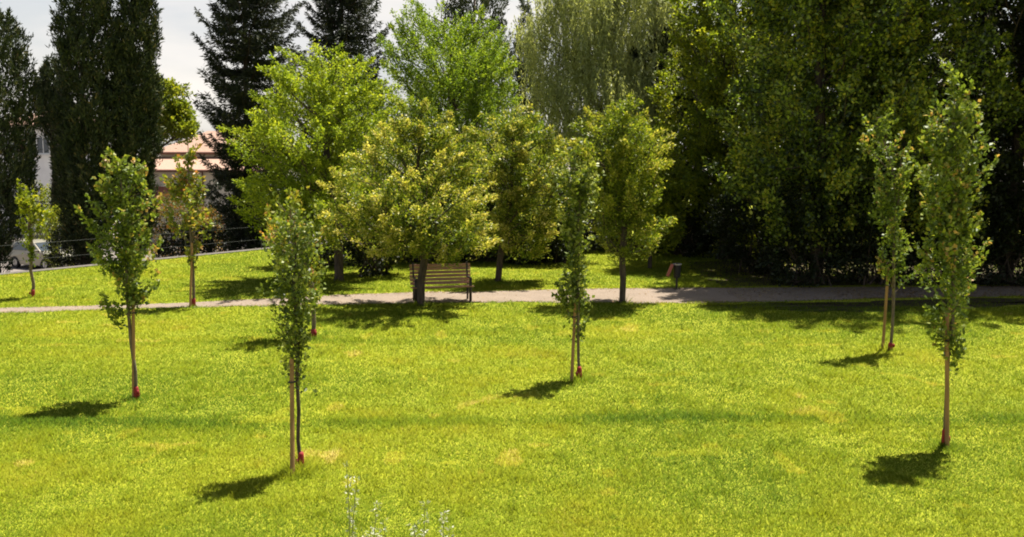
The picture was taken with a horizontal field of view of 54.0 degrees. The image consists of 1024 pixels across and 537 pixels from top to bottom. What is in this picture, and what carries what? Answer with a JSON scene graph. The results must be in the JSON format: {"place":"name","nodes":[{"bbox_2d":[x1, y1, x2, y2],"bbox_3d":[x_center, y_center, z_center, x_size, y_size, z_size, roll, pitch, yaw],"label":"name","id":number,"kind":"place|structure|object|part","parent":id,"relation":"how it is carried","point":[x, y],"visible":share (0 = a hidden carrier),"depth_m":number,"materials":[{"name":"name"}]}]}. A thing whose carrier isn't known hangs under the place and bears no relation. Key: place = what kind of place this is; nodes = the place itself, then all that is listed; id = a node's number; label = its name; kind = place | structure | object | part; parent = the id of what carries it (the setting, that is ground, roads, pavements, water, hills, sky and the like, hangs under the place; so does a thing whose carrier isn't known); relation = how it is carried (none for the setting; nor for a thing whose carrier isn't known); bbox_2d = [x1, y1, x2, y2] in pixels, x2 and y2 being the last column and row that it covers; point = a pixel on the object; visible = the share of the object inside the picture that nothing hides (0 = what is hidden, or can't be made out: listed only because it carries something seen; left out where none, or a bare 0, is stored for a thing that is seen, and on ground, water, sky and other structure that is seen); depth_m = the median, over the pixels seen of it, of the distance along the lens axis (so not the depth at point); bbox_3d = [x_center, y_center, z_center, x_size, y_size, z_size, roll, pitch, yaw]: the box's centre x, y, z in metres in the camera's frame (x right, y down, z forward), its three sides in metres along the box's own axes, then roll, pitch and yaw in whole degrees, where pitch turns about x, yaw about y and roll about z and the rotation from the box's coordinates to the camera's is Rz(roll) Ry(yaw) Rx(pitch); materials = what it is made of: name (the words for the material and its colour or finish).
{"place":"outdoors","nodes":[
{"label":"outdoors","id":0,"kind":"place"},
{"bbox_2d":[0,114,119,235],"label":"house","id":1,"kind":"structure","parent":0,"point":[44,172],"depth_m":73.63,"materials":[{"name":"paint"}]},
{"bbox_2d":[36,136,49,154],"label":"window","id":2,"kind":"structure","parent":1,"relation":"in","point":[41,143],"depth_m":73.41,"materials":[{"name":"white glass"}]},
{"bbox_2d":[150,131,299,242],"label":"house","id":3,"kind":"structure","parent":0,"point":[167,166],"depth_m":68.25,"materials":[{"name":"paint"}]},
{"bbox_2d":[1,154,932,272],"bbox_3d":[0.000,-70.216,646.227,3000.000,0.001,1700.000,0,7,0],"label":"street","id":4,"kind":"structure","parent":0,"point":[22,267],"depth_m":58.46,"materials":[{"name":"grey asphalt"}]},
{"bbox_2d":[0,6,44,272],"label":"cypress tree","id":5,"kind":"object","parent":4,"relation":"on","point":[11,172],"visible":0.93,"depth_m":40.41,"materials":[{"name":"green plant"}]},
{"bbox_2d":[1,156,51,241],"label":"shrub","id":6,"kind":"object","parent":4,"relation":"on","point":[42,202],"visible":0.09,"depth_m":61.90,"materials":[{"name":"green plant"}]},
{"bbox_2d":[6,239,76,268],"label":"parked car","id":7,"kind":"object","parent":4,"relation":"on","point":[19,250],"visible":0.46,"depth_m":53.32,"materials":[{"name":"white paint"}]},
{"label":"side window","id":8,"kind":"part","parent":7,"relation":"part of","materials":[{"name":"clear glass"}]},
{"bbox_2d":[22,180,60,242],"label":"shrub","id":9,"kind":"object","parent":4,"relation":"on","point":[43,199],"visible":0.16,"depth_m":56.85,"materials":[{"name":"green plant"}]},
{"bbox_2d":[32,51,72,266],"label":"juniper tree","id":10,"kind":"object","parent":4,"relation":"on","point":[47,84],"visible":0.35,"depth_m":48.99,"materials":[{"name":"green plant"}]},
{"bbox_2d":[40,203,73,267],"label":"shrub","id":11,"kind":"object","parent":4,"relation":"on","point":[53,215],"visible":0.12,"depth_m":45.57,"materials":[{"name":"green plant"}]},
{"bbox_2d":[38,222,103,267],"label":"shrub","id":12,"kind":"object","parent":4,"relation":"on","point":[61,260],"visible":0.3,"depth_m":43.05,"materials":[{"name":"green plant"}]},
{"bbox_2d":[43,0,126,264],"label":"cypress tree","id":13,"kind":"object","parent":4,"relation":"on","point":[83,130],"visible":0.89,"depth_m":41.78,"materials":[{"name":"green plant"}]},
{"bbox_2d":[104,0,168,256],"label":"cypress tree","id":14,"kind":"object","parent":4,"relation":"on","point":[140,100],"visible":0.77,"depth_m":42.36,"materials":[{"name":"green plant"}]},
{"bbox_2d":[0,242,325,274],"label":"retaining wall","id":15,"kind":"structure","parent":4,"relation":"on","point":[88,265],"depth_m":38.98,"materials":[{"name":"concrete"}]},
{"bbox_2d":[4,227,261,261],"bbox_3d":[-15.605,-0.642,37.480,0.044,1.000,22.458,5,9,37],"label":"metal fence","id":16,"kind":"object","parent":15,"relation":"on","point":[146,249],"visible":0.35,"depth_m":40.00,"materials":[{"name":"grey metal"}]},
{"bbox_2d":[150,213,197,257],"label":"shrub","id":17,"kind":"object","parent":4,"relation":"on","point":[170,250],"visible":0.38,"depth_m":44.59,"materials":[{"name":"green plant"}]},
{"bbox_2d":[147,186,200,257],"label":"shrub","id":18,"kind":"object","parent":4,"relation":"on","point":[175,215],"visible":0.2,"depth_m":49.83,"materials":[{"name":"green plant"}]},
{"bbox_2d":[153,73,203,150],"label":"ash tree","id":19,"kind":"object","parent":4,"relation":"on","point":[179,123],"visible":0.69,"depth_m":55.71,"materials":[{"name":"green plant"}]},
{"bbox_2d":[179,222,218,255],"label":"shrub","id":20,"kind":"object","parent":4,"relation":"on","point":[210,248],"visible":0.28,"depth_m":45.32,"materials":[{"name":"green plant"}]},
{"bbox_2d":[190,199,223,252],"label":"shrub","id":21,"kind":"object","parent":4,"relation":"on","point":[211,209],"visible":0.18,"depth_m":51.99,"materials":[{"name":"green plant"}]},
{"bbox_2d":[190,167,243,251],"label":"shrub","id":22,"kind":"object","parent":4,"relation":"on","point":[218,188],"visible":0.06,"depth_m":59.77,"materials":[{"name":"green plant"}]},
{"bbox_2d":[202,219,245,252],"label":"shrub","id":23,"kind":"object","parent":4,"relation":"on","point":[222,236],"visible":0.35,"depth_m":46.06,"materials":[{"name":"green plant"}]},
{"bbox_2d":[225,215,266,250],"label":"shrub","id":24,"kind":"object","parent":4,"relation":"on","point":[246,242],"visible":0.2,"depth_m":46.73,"materials":[{"name":"green plant"}]},
{"bbox_2d":[190,0,307,243],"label":"fir tree","id":25,"kind":"object","parent":4,"relation":"on","point":[246,46],"visible":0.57,"depth_m":46.45,"materials":[{"name":"green plant"}]},
{"bbox_2d":[232,164,312,249],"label":"shrub","id":26,"kind":"object","parent":4,"relation":"on","point":[250,246],"visible":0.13,"depth_m":45.63,"materials":[{"name":"green plant"}]},
{"bbox_2d":[290,0,392,181],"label":"fir tree","id":27,"kind":"object","parent":4,"relation":"on","point":[346,32],"visible":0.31,"depth_m":50.21,"materials":[{"name":"green plant"}]},
{"bbox_2d":[0,0,1012,151],"label":"sky","id":28,"kind":"structure","parent":0,"point":[180,59],"materials":[{"name":"white"}]},
{"bbox_2d":[0,196,1023,536],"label":"lawn ground","id":29,"kind":"structure","parent":0,"point":[522,396],"depth_m":16.93,"materials":[{"name":"green plant"}]},
{"bbox_2d":[14,178,51,297],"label":"young tree","id":30,"kind":"object","parent":29,"relation":"on","point":[27,202],"visible":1,"depth_m":29.11,"materials":[{"name":"green plant"}]},
{"bbox_2d":[73,146,163,398],"bbox_3d":[-6.561,0.142,17.052,1.403,4.408,1.182,3,7,23],"label":"young tree","id":31,"kind":"object","parent":29,"relation":"on","point":[130,257],"visible":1,"depth_m":16.98,"materials":[{"name":"green plant"}]},
{"bbox_2d":[130,296,136,397],"bbox_3d":[-6.523,1.349,17.326,0.119,1.947,0.117,5,9,38],"label":"wooden stake","id":32,"kind":"object","parent":29,"relation":"on","point":[133,332],"visible":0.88,"depth_m":17.29,"materials":[{"name":"brown wood"}]},
{"bbox_2d":[158,138,213,305],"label":"young tree","id":33,"kind":"object","parent":29,"relation":"on","point":[186,198],"visible":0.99,"depth_m":27.33,"materials":[{"name":"green plant"}]},
{"bbox_2d":[189,243,193,307],"bbox_3d":[-8.797,0.209,27.515,0.109,1.817,0.247,3,8,26],"label":"wooden stake","id":34,"kind":"object","parent":29,"relation":"on","point":[190,291],"visible":0.88,"depth_m":27.49,"materials":[{"name":"brown wood"}]},
{"bbox_2d":[259,186,325,337],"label":"young tree","id":35,"kind":"object","parent":29,"relation":"on","point":[290,214],"visible":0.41,"depth_m":22.72,"materials":[{"name":"green plant"}]},
{"bbox_2d":[288,358,296,474],"bbox_3d":[-2.908,1.998,13.304,0.107,1.610,0.294,0,7,0],"label":"wooden stake","id":36,"kind":"object","parent":29,"relation":"on","point":[292,436],"visible":0.88,"depth_m":13.28,"materials":[{"name":"brown wood"}]},
{"bbox_2d":[255,199,330,466],"bbox_3d":[-2.902,0.915,13.371,1.036,3.739,0.785,3,7,23],"label":"young tree","id":37,"kind":"object","parent":29,"relation":"on","point":[296,281],"visible":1,"depth_m":13.22,"materials":[{"name":"green plant"}]},
{"bbox_2d":[265,174,363,266],"bbox_3d":[-7.227,-1.811,37.147,3.844,3.645,3.093,0,7,0],"label":"evergreen shrub","id":38,"kind":"object","parent":29,"relation":"on","point":[324,255],"visible":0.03,"depth_m":36.87,"materials":[{"name":"green plant"}]},
{"bbox_2d":[216,37,414,281],"bbox_3d":[-6.127,-3.451,32.459,6.407,7.942,6.870,0,7,0],"label":"maple tree","id":39,"kind":"object","parent":29,"relation":"on","point":[330,111],"visible":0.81,"depth_m":31.64,"materials":[{"name":"green plant"}]},
{"bbox_2d":[343,461,360,536],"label":"tall weed","id":40,"kind":"object","parent":29,"relation":"on","point":[349,517],"visible":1,"depth_m":9.33,"materials":[{"name":"yellow"}]},
{"bbox_2d":[315,171,415,276],"bbox_3d":[-4.697,-1.545,34.195,3.454,3.881,3.589,-7,9,-44],"label":"evergreen shrub","id":41,"kind":"object","parent":29,"relation":"on","point":[358,255],"visible":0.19,"depth_m":34.02,"materials":[{"name":"green plant"}]},
{"bbox_2d":[361,501,388,536],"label":"tall weed","id":42,"kind":"object","parent":29,"relation":"on","point":[376,533],"visible":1,"depth_m":8.92,"materials":[{"name":"yellow"}]},
{"bbox_2d":[313,96,504,305],"bbox_3d":[-2.863,-1.745,27.183,5.334,5.791,5.609,0,7,0],"label":"linden tree","id":43,"kind":"object","parent":29,"relation":"on","point":[386,212],"visible":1,"depth_m":26.83,"materials":[{"name":"green plant"}]},
{"bbox_2d":[408,500,430,536],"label":"tall weed","id":44,"kind":"object","parent":29,"relation":"on","point":[416,527],"visible":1,"depth_m":9.13,"materials":[{"name":"yellow"}]},
{"bbox_2d":[369,167,475,263],"bbox_3d":[-3.562,-2.150,38.543,3.999,4.045,3.233,4,8,28],"label":"evergreen shrub","id":45,"kind":"object","parent":29,"relation":"on","point":[408,259],"visible":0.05,"depth_m":38.24,"materials":[{"name":"green plant"}]},
{"bbox_2d":[439,510,454,536],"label":"tall weed","id":46,"kind":"object","parent":29,"relation":"on","point":[442,523],"visible":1,"depth_m":9.56,"materials":[{"name":"yellow"}]},
{"bbox_2d":[358,0,543,215],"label":"poplar tree","id":47,"kind":"object","parent":29,"relation":"on","point":[450,85],"visible":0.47,"depth_m":39.11,"materials":[{"name":"green plant"}]},
{"bbox_2d":[421,168,495,261],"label":"evergreen shrub","id":48,"kind":"object","parent":29,"relation":"on","point":[464,257],"visible":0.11,"depth_m":38.65,"materials":[{"name":"green plant"}]},
{"bbox_2d":[436,0,512,155],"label":"fir tree","id":49,"kind":"object","parent":29,"relation":"on","point":[462,5],"visible":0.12,"depth_m":52.35,"materials":[{"name":"green plant"}]},
{"bbox_2d":[451,166,527,262],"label":"evergreen shrub","id":50,"kind":"object","parent":29,"relation":"on","point":[487,256],"visible":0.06,"depth_m":38.13,"materials":[{"name":"green plant"}]},
{"bbox_2d":[460,100,573,281],"bbox_3d":[0.276,-2.466,32.664,3.899,5.951,3.605,0,7,0],"label":"linden tree","id":51,"kind":"object","parent":29,"relation":"on","point":[503,215],"visible":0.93,"depth_m":32.02,"materials":[{"name":"green plant"}]},
{"bbox_2d":[476,169,565,265],"bbox_3d":[0.431,-1.995,38.213,3.879,3.851,3.521,0,7,0],"label":"evergreen shrub","id":52,"kind":"object","parent":29,"relation":"on","point":[520,260],"visible":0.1,"depth_m":37.64,"materials":[{"name":"green plant"}]},
{"bbox_2d":[510,0,539,225],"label":"cypress tree","id":53,"kind":"object","parent":29,"relation":"on","point":[516,74],"visible":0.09,"depth_m":50.87,"materials":[{"name":"green plant"}]},
{"bbox_2d":[519,150,574,259],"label":"linden tree","id":54,"kind":"object","parent":29,"relation":"on","point":[547,178],"visible":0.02,"depth_m":38.49,"materials":[{"name":"green plant"}]},
{"bbox_2d":[513,179,609,264],"bbox_3d":[1.852,-1.809,37.920,3.593,3.545,3.348,5,8,35],"label":"evergreen shrub","id":55,"kind":"object","parent":29,"relation":"on","point":[558,255],"visible":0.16,"depth_m":37.70,"materials":[{"name":"green plant"}]},
{"bbox_2d":[570,302,577,381],"bbox_3d":[1.132,1.377,18.710,0.104,1.568,0.201,5,8,35],"label":"wooden stake","id":56,"kind":"object","parent":29,"relation":"on","point":[574,316],"visible":0.77,"depth_m":18.68,"materials":[{"name":"brown wood"}]},
{"bbox_2d":[547,137,604,379],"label":"young tree","id":57,"kind":"object","parent":29,"relation":"on","point":[578,190],"visible":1,"depth_m":18.45,"materials":[{"name":"green plant"}]},
{"bbox_2d":[569,147,631,251],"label":"evergreen shrub","id":58,"kind":"object","parent":29,"relation":"on","point":[594,248],"visible":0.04,"depth_m":42.72,"materials":[{"name":"green plant"}]},
{"bbox_2d":[502,0,711,240],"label":"willow tree","id":59,"kind":"object","parent":29,"relation":"on","point":[605,30],"visible":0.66,"depth_m":44.51,"materials":[{"name":"green plant"}]},
{"bbox_2d":[564,92,677,303],"bbox_3d":[3.042,-1.913,28.049,3.312,5.925,3.219,0,7,0],"label":"linden tree","id":60,"kind":"object","parent":29,"relation":"on","point":[623,201],"visible":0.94,"depth_m":27.48,"materials":[{"name":"green plant"}]},
{"bbox_2d":[594,158,664,248],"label":"evergreen shrub","id":61,"kind":"object","parent":29,"relation":"on","point":[612,239],"depth_m":43.58,"materials":[{"name":"green plant"}]},
{"bbox_2d":[628,121,697,268],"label":"linden tree","id":62,"kind":"object","parent":29,"relation":"on","point":[675,191],"visible":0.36,"depth_m":35.77,"materials":[{"name":"green plant"}]},
{"bbox_2d":[640,142,720,257],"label":"evergreen shrub","id":63,"kind":"object","parent":29,"relation":"on","point":[688,251],"visible":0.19,"depth_m":40.52,"materials":[{"name":"green plant"}]},
{"bbox_2d":[623,12,751,252],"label":"holm oak tree","id":64,"kind":"object","parent":29,"relation":"on","point":[634,54],"visible":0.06,"depth_m":43.99,"materials":[{"name":"green plant"}]},
{"bbox_2d":[644,0,826,259],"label":"hornbeam tree","id":65,"kind":"object","parent":29,"relation":"on","point":[713,81],"visible":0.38,"depth_m":38.30,"materials":[{"name":"green plant"}]},
{"bbox_2d":[699,1,867,251],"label":"holm oak tree","id":66,"kind":"object","parent":29,"relation":"on","point":[716,238],"depth_m":42.74,"materials":[{"name":"green plant"}]},
{"bbox_2d":[741,159,882,287],"bbox_3d":[9.601,-1.453,32.044,4.452,4.170,3.349,0,7,0],"label":"evergreen shrub","id":67,"kind":"object","parent":29,"relation":"on","point":[811,272],"visible":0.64,"depth_m":31.61,"materials":[{"name":"green plant"}]},
{"bbox_2d":[702,0,936,282],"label":"plane tree","id":68,"kind":"object","parent":29,"relation":"on","point":[809,138],"visible":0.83,"depth_m":30.93,"materials":[{"name":"green plant"}]},
{"bbox_2d":[688,253,1023,285],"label":"bare soil","id":69,"kind":"structure","parent":29,"relation":"on","point":[758,276],"depth_m":34.22,"materials":[{"name":"brown soil"}]},
{"bbox_2d":[692,174,809,274],"bbox_3d":[8.737,-1.557,35.032,4.670,3.695,3.165,3,7,22],"label":"evergreen shrub","id":70,"kind":"object","parent":69,"relation":"on","point":[730,249],"visible":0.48,"depth_m":34.79,"materials":[{"name":"green plant"}]},
{"bbox_2d":[808,1,958,253],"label":"holm oak tree","id":71,"kind":"object","parent":69,"relation":"on","point":[894,133],"depth_m":42.02,"materials":[{"name":"green plant"}]},
{"bbox_2d":[916,1,1023,254],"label":"holm oak tree","id":72,"kind":"object","parent":69,"relation":"on","point":[941,100],"visible":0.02,"depth_m":41.04,"materials":[{"name":"green plant"}]},
{"bbox_2d":[698,298,1023,311],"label":"bare soil","id":73,"kind":"structure","parent":29,"relation":"on","point":[993,301],"depth_m":28.03,"materials":[{"name":"brown soil"}]},
{"bbox_2d":[810,171,938,286],"bbox_3d":[11.739,-1.318,32.285,4.302,3.830,3.198,0,7,0],"label":"evergreen shrub","id":74,"kind":"object","parent":29,"relation":"on","point":[908,262],"visible":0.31,"depth_m":31.68,"materials":[{"name":"green plant"}]},
{"bbox_2d":[881,268,889,350],"bbox_3d":[7.990,0.908,21.512,0.116,1.836,0.114,5,9,38],"label":"wooden stake","id":75,"kind":"object","parent":29,"relation":"on","point":[885,315],"visible":0.88,"depth_m":21.51,"materials":[{"name":"brown wood"}]},
{"bbox_2d":[857,108,918,349],"bbox_3d":[7.941,-0.769,21.326,1.185,5.211,1.077,5,9,39],"label":"young tree","id":76,"kind":"object","parent":29,"relation":"on","point":[886,189],"visible":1,"depth_m":21.17,"materials":[{"name":"green plant"}]},
{"bbox_2d":[779,0,1023,282],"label":"plane tree","id":77,"kind":"object","parent":29,"relation":"on","point":[915,108],"visible":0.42,"depth_m":30.28,"materials":[{"name":"green plant"}]},
{"bbox_2d":[943,313,948,446],"bbox_3d":[6.269,1.647,14.497,0.165,2.020,0.107,6,9,40],"label":"wooden stake","id":78,"kind":"object","parent":29,"relation":"on","point":[947,392],"visible":0.86,"depth_m":14.48,"materials":[{"name":"brown wood"}]},
{"bbox_2d":[875,169,1023,285],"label":"evergreen shrub","id":79,"kind":"object","parent":29,"relation":"on","point":[992,191],"visible":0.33,"depth_m":31.60,"materials":[{"name":"green plant"}]},
{"bbox_2d":[902,57,999,444],"bbox_3d":[6.256,-0.156,14.350,1.294,5.634,1.083,0,7,0],"label":"young tree","id":80,"kind":"object","parent":29,"relation":"on","point":[949,218],"visible":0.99,"depth_m":14.15,"materials":[{"name":"green plant"}]},
{"bbox_2d":[927,0,1023,281],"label":"holm oak tree","id":81,"kind":"object","parent":29,"relation":"on","point":[1017,45],"visible":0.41,"depth_m":31.69,"materials":[{"name":"green plant"}]},
{"bbox_2d":[966,146,1023,286],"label":"evergreen shrub","id":82,"kind":"object","parent":29,"relation":"on","point":[1018,279],"visible":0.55,"depth_m":31.57,"materials":[{"name":"green plant"}]},
{"bbox_2d":[988,1,1023,236],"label":"plane tree","id":83,"kind":"object","parent":29,"relation":"on","point":[1021,138],"visible":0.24,"depth_m":32.28,"materials":[{"name":"green plant"}]},
{"bbox_2d":[0,286,1023,312],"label":"path","id":84,"kind":"structure","parent":0,"point":[680,295],"depth_m":29.54,"materials":[{"name":"grey concrete"}]},
{"bbox_2d":[409,261,473,301],"bbox_3d":[-2.002,0.387,28.631,1.760,1.085,0.688,-2,7,-13],"label":"park bench","id":85,"kind":"object","parent":84,"relation":"on","point":[467,279],"visible":1,"depth_m":28.81,"materials":[{"name":"brown wood"}]},
{"bbox_2d":[4,285,1023,312],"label":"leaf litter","id":86,"kind":"object","parent":84,"relation":"on","point":[730,293],"visible":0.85,"depth_m":30.13,"materials":[{"name":"brown plant"}]},
{"bbox_2d":[666,263,681,288],"bbox_3d":[5.004,0.246,31.033,0.459,0.846,0.272,-1,7,-10],"label":"litter bin","id":87,"kind":"object","parent":84,"relation":"on","point":[676,267],"visible":1,"depth_m":30.95,"materials":[{"name":"grey metal"}]}
]}

